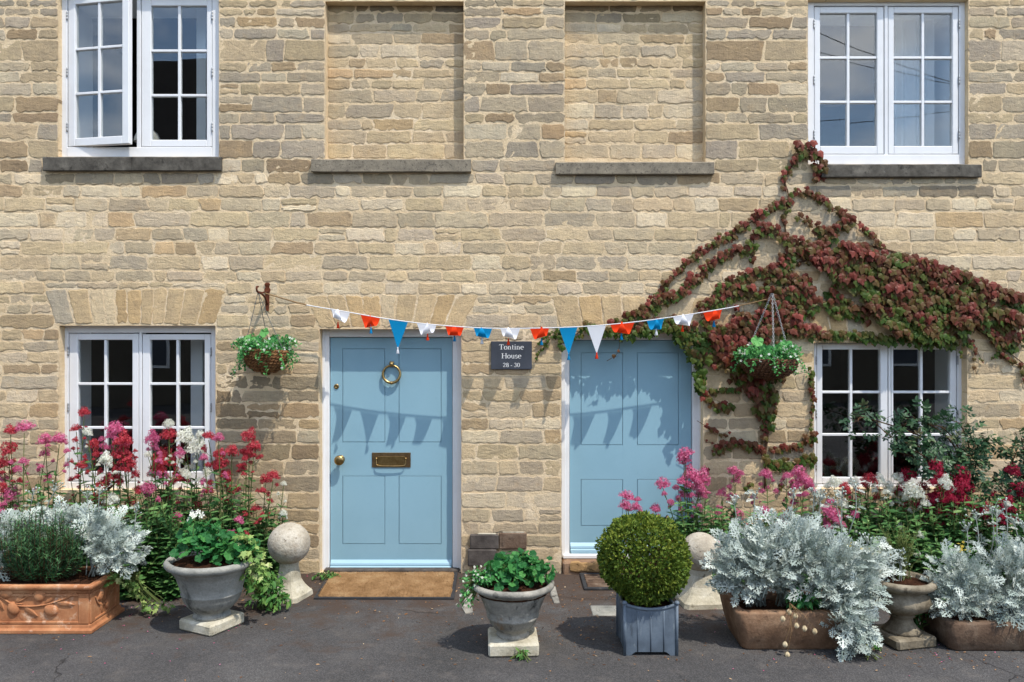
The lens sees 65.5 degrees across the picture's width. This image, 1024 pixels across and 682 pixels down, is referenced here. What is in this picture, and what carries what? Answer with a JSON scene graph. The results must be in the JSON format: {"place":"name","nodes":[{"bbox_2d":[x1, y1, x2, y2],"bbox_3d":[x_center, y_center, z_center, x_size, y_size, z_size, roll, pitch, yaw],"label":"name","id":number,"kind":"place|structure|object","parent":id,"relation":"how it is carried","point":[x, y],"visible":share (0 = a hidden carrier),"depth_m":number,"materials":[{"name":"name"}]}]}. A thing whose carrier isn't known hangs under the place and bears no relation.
{"place":"outdoors","nodes":[
{"label":"outdoors","id":0,"kind":"place"},
{"bbox_2d":[0,572,1023,681],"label":"ground","id":1,"kind":"structure","parent":0,"point":[250,649],"depth_m":4.46,"materials":[{"name":"grey asphalt"}]},
{"bbox_2d":[0,423,33,564],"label":"valerian plant","id":2,"kind":"object","parent":1,"relation":"on","point":[6,449],"visible":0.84,"depth_m":5.67,"materials":[{"name":"pink plant"}]},
{"bbox_2d":[0,420,70,562],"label":"valerian plant","id":3,"kind":"object","parent":1,"relation":"on","point":[59,438],"visible":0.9,"depth_m":5.67,"materials":[{"name":"pink plant"}]},
{"bbox_2d":[0,566,124,633],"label":"terracotta trough","id":4,"kind":"object","parent":1,"relation":"on","point":[80,602],"visible":0.91,"depth_m":4.78,"materials":[{"name":"ceramic"}]},
{"bbox_2d":[0,506,48,580],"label":"silver ragwort","id":5,"kind":"object","parent":4,"relation":"in","point":[15,516],"visible":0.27,"depth_m":4.98,"materials":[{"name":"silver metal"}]},
{"bbox_2d":[0,493,87,583],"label":"rosemary bush","id":6,"kind":"object","parent":4,"relation":"on","point":[28,564],"visible":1,"depth_m":4.83,"materials":[{"name":"green plant"}]},
{"bbox_2d":[23,480,151,578],"bbox_3d":[-2.632,1.173,5.030,0.886,0.586,0.383,0,0,21],"label":"silver ragwort","id":7,"kind":"object","parent":4,"relation":"in","point":[100,527],"visible":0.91,"depth_m":4.97,"materials":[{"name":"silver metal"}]},
{"bbox_2d":[102,566,175,614],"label":"trailing ivy","id":8,"kind":"object","parent":4,"relation":"in","point":[133,586],"visible":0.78,"depth_m":5.05,"materials":[{"name":"green plant"}]},
{"bbox_2d":[63,407,112,565],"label":"valerian plant","id":9,"kind":"object","parent":1,"relation":"on","point":[83,412],"visible":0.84,"depth_m":5.74,"materials":[{"name":"pink plant"}]},
{"bbox_2d":[82,427,139,565],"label":"valerian plant","id":10,"kind":"object","parent":1,"relation":"on","point":[108,460],"visible":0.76,"depth_m":5.55,"materials":[{"name":"white plant"}]},
{"bbox_2d":[86,420,141,518],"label":"valerian plant","id":11,"kind":"object","parent":1,"relation":"on","point":[114,430],"visible":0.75,"depth_m":5.71,"materials":[{"name":"pink plant"}]},
{"bbox_2d":[102,428,153,545],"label":"valerian plant","id":12,"kind":"object","parent":1,"relation":"on","point":[127,460],"visible":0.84,"depth_m":5.63,"materials":[{"name":"green plant"}]},
{"bbox_2d":[124,429,185,545],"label":"valerian plant","id":13,"kind":"object","parent":1,"relation":"on","point":[155,447],"visible":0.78,"depth_m":5.60,"materials":[{"name":"pink plant"}]},
{"bbox_2d":[140,500,201,600],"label":"valerian plant","id":14,"kind":"object","parent":1,"relation":"on","point":[165,584],"visible":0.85,"depth_m":5.41,"materials":[{"name":"green plant"}]},
{"bbox_2d":[103,502,249,599],"bbox_3d":[-2.307,1.423,5.452,1.022,0.662,0.375,0,0,0],"label":"valerian plant","id":15,"kind":"object","parent":1,"relation":"on","point":[123,592],"visible":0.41,"depth_m":5.41,"materials":[{"name":"green plant"}]},
{"bbox_2d":[143,419,216,527],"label":"valerian plant","id":16,"kind":"object","parent":1,"relation":"on","point":[193,448],"visible":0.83,"depth_m":5.76,"materials":[{"name":"white plant"}]},
{"bbox_2d":[138,426,246,531],"bbox_3d":[-2.302,1.183,5.743,0.817,1.144,0.318,0,0,0],"label":"valerian plant","id":17,"kind":"object","parent":1,"relation":"on","point":[171,433],"visible":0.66,"depth_m":5.73,"materials":[{"name":"green plant"}]},
{"bbox_2d":[163,551,253,636],"bbox_3d":[-1.837,1.537,4.880,0.545,0.430,0.548,0,0,0],"label":"stone urn","id":18,"kind":"object","parent":1,"relation":"on","point":[210,593],"visible":0.72,"depth_m":4.74,"materials":[{"name":"stone"}]},
{"bbox_2d":[169,509,261,565],"bbox_3d":[-1.796,1.183,4.861,0.546,0.340,0.377,0,0,0],"label":"pelargonium","id":19,"kind":"object","parent":18,"relation":"on","point":[215,544],"visible":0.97,"depth_m":4.80,"materials":[{"name":"green plant"}]},
{"bbox_2d":[232,532,271,581],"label":"variegated ivy","id":20,"kind":"object","parent":18,"relation":"in","point":[255,563],"visible":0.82,"depth_m":4.80,"materials":[{"name":"green plant"}]},
{"bbox_2d":[191,433,243,533],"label":"valerian plant","id":21,"kind":"object","parent":1,"relation":"on","point":[218,436],"visible":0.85,"depth_m":5.56,"materials":[{"name":"red plant"}]},
{"bbox_2d":[193,431,251,533],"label":"valerian plant","id":22,"kind":"object","parent":1,"relation":"on","point":[214,465],"visible":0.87,"depth_m":5.66,"materials":[{"name":"green plant"}]},
{"bbox_2d":[219,426,276,585],"bbox_3d":[-1.949,1.183,5.772,0.413,1.138,0.328,0,0,21],"label":"valerian plant","id":23,"kind":"object","parent":1,"relation":"on","point":[247,453],"visible":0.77,"depth_m":5.75,"materials":[{"name":"red plant"}]},
{"bbox_2d":[239,469,288,583],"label":"valerian plant","id":24,"kind":"object","parent":1,"relation":"on","point":[269,477],"visible":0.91,"depth_m":5.73,"materials":[{"name":"green plant"}]},
{"bbox_2d":[243,568,290,612],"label":"leafy weed","id":25,"kind":"object","parent":1,"relation":"on","point":[265,588],"visible":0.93,"depth_m":5.14,"materials":[{"name":"green plant"}]},
{"bbox_2d":[259,481,287,580],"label":"valerian plant","id":26,"kind":"object","parent":1,"relation":"on","point":[281,505],"visible":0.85,"depth_m":5.75,"materials":[{"name":"green plant"}]},
{"bbox_2d":[267,522,312,603],"bbox_3d":[-1.525,1.498,5.450,0.283,0.506,0.283,0,0,14],"label":"ball finial","id":27,"kind":"object","parent":1,"relation":"on","point":[288,544],"visible":0.94,"depth_m":5.37,"materials":[{"name":"stone"}]},
{"bbox_2d":[312,570,340,580],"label":"leafy weed","id":28,"kind":"object","parent":1,"relation":"on","point":[329,574],"visible":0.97,"depth_m":5.82,"materials":[{"name":"green plant"}]},
{"bbox_2d":[314,570,457,599],"bbox_3d":[-0.882,1.732,5.681,0.980,0.037,0.598,0,0,0],"label":"doormat","id":29,"kind":"object","parent":1,"relation":"on","point":[405,585],"visible":0.99,"depth_m":5.59,"materials":[{"name":"brown fabric"}]},
{"bbox_2d":[462,586,472,613],"bbox_3d":[-0.288,1.752,5.401,0.079,0.035,0.594,0,0,0],"label":"edging stone","id":30,"kind":"object","parent":1,"relation":"on","point":[466,610],"visible":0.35,"depth_m":5.19,"materials":[{"name":"white stone"}]},
{"bbox_2d":[0,0,1023,573],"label":"stone house","id":31,"kind":"structure","parent":1,"relation":"on","point":[472,164],"depth_m":6.00,"materials":[{"name":"beige stone"}]},
{"bbox_2d":[62,0,218,156],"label":"window","id":32,"kind":"structure","parent":31,"relation":"in","point":[72,145],"depth_m":6.05,"materials":[{"name":"white paint"}]},
{"bbox_2d":[65,326,215,487],"bbox_3d":[-2.857,0.503,6.108,1.202,1.267,0.083,0,0,0],"label":"window","id":33,"kind":"structure","parent":31,"relation":"in","point":[141,383],"depth_m":6.08,"materials":[{"name":"white paint"}]},
{"bbox_2d":[134,131,159,142],"bbox_3d":[-2.885,-1.599,6.300,0.196,0.155,0.196,0,0,0],"label":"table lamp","id":34,"kind":"object","parent":31,"relation":"in","point":[156,136],"visible":0.14,"depth_m":6.26,"materials":[{"name":"white metal"}]},
{"bbox_2d":[256,282,270,310],"bbox_3d":[-1.841,-0.333,5.887,0.048,0.214,0.232,0,0,0],"label":"wall bracket","id":35,"kind":"object","parent":31,"relation":"attached to","point":[266,290],"depth_m":5.99,"materials":[{"name":"metal"}]},
{"bbox_2d":[243,293,288,374],"bbox_3d":[-1.797,-0.054,5.810,0.338,0.611,0.336,0,0,0],"label":"hanging basket","id":36,"kind":"object","parent":35,"relation":"hanging from","point":[273,362],"visible":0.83,"depth_m":5.70,"materials":[{"name":"wicker"}]},
{"bbox_2d":[245,328,278,353],"bbox_3d":[-1.810,0.011,5.739,0.234,0.213,0.160,0,0,0],"label":"nasturtium","id":37,"kind":"object","parent":36,"relation":"in","point":[264,332],"visible":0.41,"depth_m":5.73,"materials":[{"name":"green plant"}]},
{"bbox_2d":[230,333,301,378],"bbox_3d":[-1.811,0.105,5.807,0.453,0.340,0.485,0,0,34],"label":"trailing bacopa","id":38,"kind":"object","parent":36,"relation":"in","point":[253,344],"visible":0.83,"depth_m":5.71,"materials":[{"name":"green plant"}]},
{"bbox_2d":[265,293,765,359],"bbox_3d":[0.027,-0.108,5.811,3.687,0.495,0.098,0,0,0],"label":"bunting","id":39,"kind":"object","parent":35,"relation":"hanging from","point":[398,328],"visible":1,"depth_m":5.85,"materials":[{"name":"multicoloured fabric"}]},
{"bbox_2d":[330,338,452,566],"bbox_3d":[-0.927,0.868,6.110,0.936,1.789,0.120,0,0,0],"label":"door","id":40,"kind":"structure","parent":31,"relation":"in","point":[392,413],"depth_m":6.13,"materials":[{"name":"blue paint"}]},
{"bbox_2d":[468,548,496,565],"bbox_3d":[-0.224,1.620,5.969,0.217,0.124,0.051,0,0,0],"label":"stone block","id":41,"kind":"object","parent":31,"relation":"attached to","point":[478,557],"depth_m":5.95,"materials":[{"name":"grey stone"}]},
{"bbox_2d":[470,533,498,548],"bbox_3d":[-0.208,1.500,5.975,0.217,0.114,0.040,0,0,0],"label":"stone block","id":42,"kind":"object","parent":31,"relation":"attached to","point":[484,541],"depth_m":5.96,"materials":[{"name":"grey stone"}]},
{"bbox_2d":[491,341,531,368],"bbox_3d":[-0.004,0.108,5.987,0.308,0.211,0.022,0,0,0],"label":"name plaque","id":43,"kind":"object","parent":31,"relation":"attached to","point":[514,355],"visible":1,"depth_m":5.98,"materials":[{"name":"stone"}]},
{"bbox_2d":[499,532,526,548],"bbox_3d":[0.007,1.497,5.982,0.208,0.127,0.025,0,0,0],"label":"stone block","id":44,"kind":"object","parent":31,"relation":"attached to","point":[512,540],"depth_m":5.97,"materials":[{"name":"stone"}]},
{"bbox_2d":[569,340,690,553],"bbox_3d":[0.911,0.814,6.131,0.934,1.636,0.079,0,0,0],"label":"door","id":45,"kind":"structure","parent":31,"relation":"in","point":[630,412],"depth_m":6.13,"materials":[{"name":"blue paint"}]},
{"bbox_2d":[763,283,774,309],"bbox_3d":[1.909,-0.333,5.887,0.048,0.214,0.232,0,0,0],"label":"wall bracket","id":46,"kind":"object","parent":31,"relation":"attached to","point":[766,284],"depth_m":5.92,"materials":[{"name":"metal"}]},
{"bbox_2d":[740,293,798,380],"bbox_3d":[1.876,-0.035,5.810,0.412,0.655,0.410,0,0,0],"label":"hanging basket","id":47,"kind":"object","parent":46,"relation":"hanging from","point":[764,371],"visible":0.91,"depth_m":5.68,"materials":[{"name":"wicker"}]},
{"bbox_2d":[730,339,808,377],"bbox_3d":[1.884,0.129,5.807,0.536,0.280,0.519,0,0,0],"label":"trailing bacopa","id":48,"kind":"object","parent":47,"relation":"in","point":[783,352],"visible":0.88,"depth_m":5.68,"materials":[{"name":"green plant"}]},
{"bbox_2d":[744,335,795,366],"bbox_3d":[1.865,0.070,5.749,0.391,0.229,0.126,0,0,0],"label":"nasturtium","id":49,"kind":"object","parent":47,"relation":"in","point":[756,340],"visible":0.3,"depth_m":5.76,"materials":[{"name":"green plant"}]},
{"bbox_2d":[535,140,1023,490],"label":"creeper","id":50,"kind":"object","parent":31,"relation":"attached to","point":[924,308],"visible":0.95,"depth_m":5.95,"materials":[{"name":"red plant"}]},
{"bbox_2d":[808,2,964,163],"bbox_3d":[2.854,-1.971,6.078,1.226,1.265,0.083,0,0,0],"label":"window","id":51,"kind":"structure","parent":31,"relation":"in","point":[884,151],"depth_m":6.05,"materials":[{"name":"white paint"}]},
{"bbox_2d":[814,343,961,486],"bbox_3d":[2.888,0.564,6.108,1.176,1.128,0.083,0,0,0],"label":"window","id":52,"kind":"structure","parent":31,"relation":"in","point":[885,391],"depth_m":6.08,"materials":[{"name":"white paint"}]},
{"bbox_2d":[472,575,553,656],"bbox_3d":[0.005,1.558,4.542,0.474,0.388,0.475,0,0,0],"label":"stone urn","id":53,"kind":"object","parent":1,"relation":"on","point":[512,617],"visible":0.81,"depth_m":4.41,"materials":[{"name":"stone"}]},
{"bbox_2d":[457,565,499,607],"bbox_3d":[-0.181,1.384,4.464,0.250,0.241,0.202,0,0,33],"label":"trailing bacopa","id":54,"kind":"object","parent":53,"relation":"in","point":[469,590],"visible":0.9,"depth_m":4.46,"materials":[{"name":"green plant"}]},
{"bbox_2d":[469,547,556,591],"bbox_3d":[0.007,1.292,4.532,0.500,0.201,0.340,0,0,0],"label":"pelargonium","id":55,"kind":"object","parent":53,"relation":"on","point":[513,568],"visible":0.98,"depth_m":4.47,"materials":[{"name":"green plant"}]},
{"bbox_2d":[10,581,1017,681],"bbox_3d":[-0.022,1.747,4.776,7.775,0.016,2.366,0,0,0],"label":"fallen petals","id":56,"kind":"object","parent":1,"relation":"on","point":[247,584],"visible":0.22,"depth_m":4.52,"materials":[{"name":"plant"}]},
{"bbox_2d":[510,647,530,661],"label":"leafy weed","id":57,"kind":"object","parent":1,"relation":"on","point":[521,653],"visible":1,"depth_m":4.37,"materials":[{"name":"green plant"}]},
{"bbox_2d":[550,586,559,603],"bbox_3d":[0.291,1.752,5.481,0.054,0.036,0.355,0,0,0],"label":"edging stone","id":58,"kind":"object","parent":1,"relation":"on","point":[554,596],"visible":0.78,"depth_m":5.41,"materials":[{"name":"white stone"}]},
{"bbox_2d":[590,606,615,615],"bbox_3d":[0.618,1.755,5.162,0.205,0.030,0.185,0,0,0],"label":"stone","id":59,"kind":"object","parent":1,"relation":"on","point":[603,610],"visible":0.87,"depth_m":5.15,"materials":[{"name":"grey stone"}]},
{"bbox_2d":[580,573,658,589],"bbox_3d":[0.917,1.741,5.770,0.825,0.018,0.370,0,0,0],"label":"scraper mat","id":60,"kind":"object","parent":1,"relation":"on","point":[593,581],"visible":0.23,"depth_m":5.73,"materials":[{"name":"black rubber"}]},
{"bbox_2d":[618,489,673,582],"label":"valerian plant","id":61,"kind":"object","parent":1,"relation":"on","point":[628,497],"visible":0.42,"depth_m":5.69,"materials":[{"name":"pink plant"}]},
{"bbox_2d":[616,593,678,655],"bbox_3d":[0.772,1.597,4.580,0.320,0.306,0.329,0,0,0],"label":"lead planter","id":62,"kind":"object","parent":1,"relation":"on","point":[643,628],"visible":0.7,"depth_m":4.43,"materials":[{"name":"metal"}]},
{"bbox_2d":[594,510,693,606],"bbox_3d":[0.754,1.252,4.580,0.560,0.546,0.563,0,0,0],"label":"box ball","id":63,"kind":"object","parent":62,"relation":"on","point":[614,542],"visible":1,"depth_m":4.44,"materials":[{"name":"green plant"}]},
{"bbox_2d":[649,446,713,576],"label":"valerian plant","id":64,"kind":"object","parent":1,"relation":"on","point":[689,526],"visible":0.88,"depth_m":5.76,"materials":[{"name":"pink plant"}]},
{"bbox_2d":[675,532,722,609],"bbox_3d":[1.265,1.518,5.340,0.300,0.466,0.300,0,0,-4],"label":"ball finial","id":65,"kind":"object","parent":1,"relation":"on","point":[696,593],"visible":0.61,"depth_m":5.25,"materials":[{"name":"stone"}]},
{"bbox_2d":[702,465,756,585],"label":"valerian plant","id":66,"kind":"object","parent":1,"relation":"on","point":[718,523],"visible":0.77,"depth_m":5.77,"materials":[{"name":"green plant"}]},
{"bbox_2d":[748,469,791,578],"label":"valerian plant","id":67,"kind":"object","parent":1,"relation":"on","point":[765,473],"visible":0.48,"depth_m":5.74,"materials":[{"name":"pink plant"}]},
{"bbox_2d":[719,590,854,648],"bbox_3d":[1.622,1.635,4.677,0.726,0.229,0.426,0,0,0],"label":"sandstone trough","id":68,"kind":"object","parent":1,"relation":"on","point":[758,627],"visible":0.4,"depth_m":4.50,"materials":[{"name":"stone"}]},
{"bbox_2d":[698,487,843,606],"bbox_3d":[1.500,1.206,4.644,0.821,0.695,0.517,0,0,0],"label":"silver ragwort","id":69,"kind":"object","parent":68,"relation":"on","point":[759,551],"visible":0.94,"depth_m":4.56,"materials":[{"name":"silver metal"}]},
{"bbox_2d":[780,603,817,656],"bbox_3d":[1.591,1.613,4.453,0.204,0.289,0.096,0,0,0],"label":"seed head spray","id":70,"kind":"object","parent":68,"relation":"in","point":[796,626],"visible":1,"depth_m":4.41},
{"bbox_2d":[784,586,821,610],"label":"leafy weed","id":71,"kind":"object","parent":68,"relation":"in","point":[803,605],"visible":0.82,"depth_m":4.51,"materials":[{"name":"green plant"}]},
{"bbox_2d":[767,477,909,661],"bbox_3d":[1.854,1.285,4.558,0.855,0.970,0.596,0,0,0],"label":"silver ragwort","id":72,"kind":"object","parent":68,"relation":"in","point":[846,576],"visible":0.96,"depth_m":4.48,"materials":[{"name":"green plant"}]},
{"bbox_2d":[771,464,825,587],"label":"valerian plant","id":73,"kind":"object","parent":1,"relation":"on","point":[801,479],"visible":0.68,"depth_m":5.72,"materials":[{"name":"pink plant"}]},
{"bbox_2d":[807,475,863,539],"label":"valerian plant","id":74,"kind":"object","parent":1,"relation":"on","point":[834,482],"visible":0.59,"depth_m":5.75,"materials":[{"name":"white plant"}]},
{"bbox_2d":[808,499,863,591],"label":"valerian plant","id":75,"kind":"object","parent":1,"relation":"on","point":[830,513],"visible":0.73,"depth_m":5.58,"materials":[{"name":"pink plant"}]},
{"bbox_2d":[838,471,901,546],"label":"valerian plant","id":76,"kind":"object","parent":1,"relation":"on","point":[867,502],"visible":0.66,"depth_m":5.73,"materials":[{"name":"green plant"}]},
{"bbox_2d":[864,642,881,660],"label":"leafy weed","id":77,"kind":"object","parent":1,"relation":"on","point":[876,648],"visible":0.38,"depth_m":4.43,"materials":[{"name":"green plant"}]},
{"bbox_2d":[852,510,909,596],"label":"valerian plant","id":78,"kind":"object","parent":1,"relation":"on","point":[855,531],"visible":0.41,"depth_m":5.44,"materials":[{"name":"green plant"}]},
{"bbox_2d":[862,472,918,551],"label":"valerian plant","id":79,"kind":"object","parent":1,"relation":"on","point":[889,488],"visible":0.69,"depth_m":5.68,"materials":[{"name":"green plant"}]},
{"bbox_2d":[870,569,937,650],"bbox_3d":[2.270,1.564,4.640,0.372,0.376,0.372,0,0,0],"label":"stone urn","id":80,"kind":"object","parent":1,"relation":"on","point":[899,629],"visible":0.74,"depth_m":4.54,"materials":[{"name":"stone"}]},
{"bbox_2d":[875,521,927,579],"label":"wispy shrub","id":81,"kind":"object","parent":80,"relation":"on","point":[906,557],"visible":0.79,"depth_m":4.63,"materials":[{"name":"green plant"}]},
{"bbox_2d":[881,467,930,534],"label":"valerian plant","id":82,"kind":"object","parent":1,"relation":"on","point":[906,479],"visible":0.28,"depth_m":5.74,"materials":[{"name":"green plant"}]},
{"bbox_2d":[882,479,934,546],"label":"valerian plant","id":83,"kind":"object","parent":1,"relation":"on","point":[914,493],"visible":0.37,"depth_m":5.58,"materials":[{"name":"green plant"}]},
{"bbox_2d":[879,513,956,601],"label":"valerian plant","id":84,"kind":"object","parent":1,"relation":"on","point":[918,552],"visible":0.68,"depth_m":5.36,"materials":[{"name":"green plant"}]},
{"bbox_2d":[913,613,929,630],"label":"leafy weed","id":85,"kind":"object","parent":1,"relation":"on","point":[917,622],"visible":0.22,"depth_m":4.74,"materials":[{"name":"green plant"}]},
{"bbox_2d":[839,396,1011,517],"bbox_3d":[2.949,1.071,5.684,1.305,1.360,0.403,0,0,-8],"label":"rose bush","id":86,"kind":"object","parent":1,"relation":"on","point":[961,456],"visible":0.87,"depth_m":5.67,"materials":[{"name":"green plant"}]},
{"bbox_2d":[906,457,973,592],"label":"valerian plant","id":87,"kind":"object","parent":1,"relation":"on","point":[938,494],"visible":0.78,"depth_m":5.53,"materials":[{"name":"green plant"}]},
{"bbox_2d":[930,464,991,585],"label":"valerian plant","id":88,"kind":"object","parent":1,"relation":"on","point":[960,479],"visible":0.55,"depth_m":5.54,"materials":[{"name":"red plant"}]},
{"bbox_2d":[927,473,1010,564],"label":"valerian plant","id":89,"kind":"object","parent":1,"relation":"on","point":[948,483],"visible":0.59,"depth_m":5.49,"materials":[{"name":"green plant"}]},
{"bbox_2d":[919,602,1023,650],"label":"sandstone trough","id":90,"kind":"object","parent":1,"relation":"on","point":[952,632],"visible":0.59,"depth_m":4.48,"materials":[{"name":"stone"}]},
{"bbox_2d":[911,498,1006,621],"bbox_3d":[2.626,1.263,4.612,0.573,0.669,0.391,0,0,0],"label":"silver ragwort","id":91,"kind":"object","parent":90,"relation":"in","point":[970,577],"visible":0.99,"depth_m":4.54,"materials":[{"name":"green plant"}]},
{"bbox_2d":[965,497,1023,631],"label":"silver ragwort","id":92,"kind":"object","parent":90,"relation":"in","point":[1012,554],"visible":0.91,"depth_m":4.57,"materials":[{"name":"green plant"}]},
{"bbox_2d":[970,494,1023,592],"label":"valerian plant","id":93,"kind":"object","parent":1,"relation":"on","point":[1011,510],"visible":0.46,"depth_m":5.50,"materials":[{"name":"green plant"}]},
{"bbox_2d":[980,427,1023,520],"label":"rose bush","id":94,"kind":"object","parent":1,"relation":"on","point":[1006,476],"visible":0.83,"depth_m":5.67,"materials":[{"name":"green plant"}]},
{"bbox_2d":[988,462,1023,574],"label":"valerian plant","id":95,"kind":"object","parent":1,"relation":"on","point":[1012,471],"visible":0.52,"depth_m":5.59,"materials":[{"name":"green plant"}]}
]}

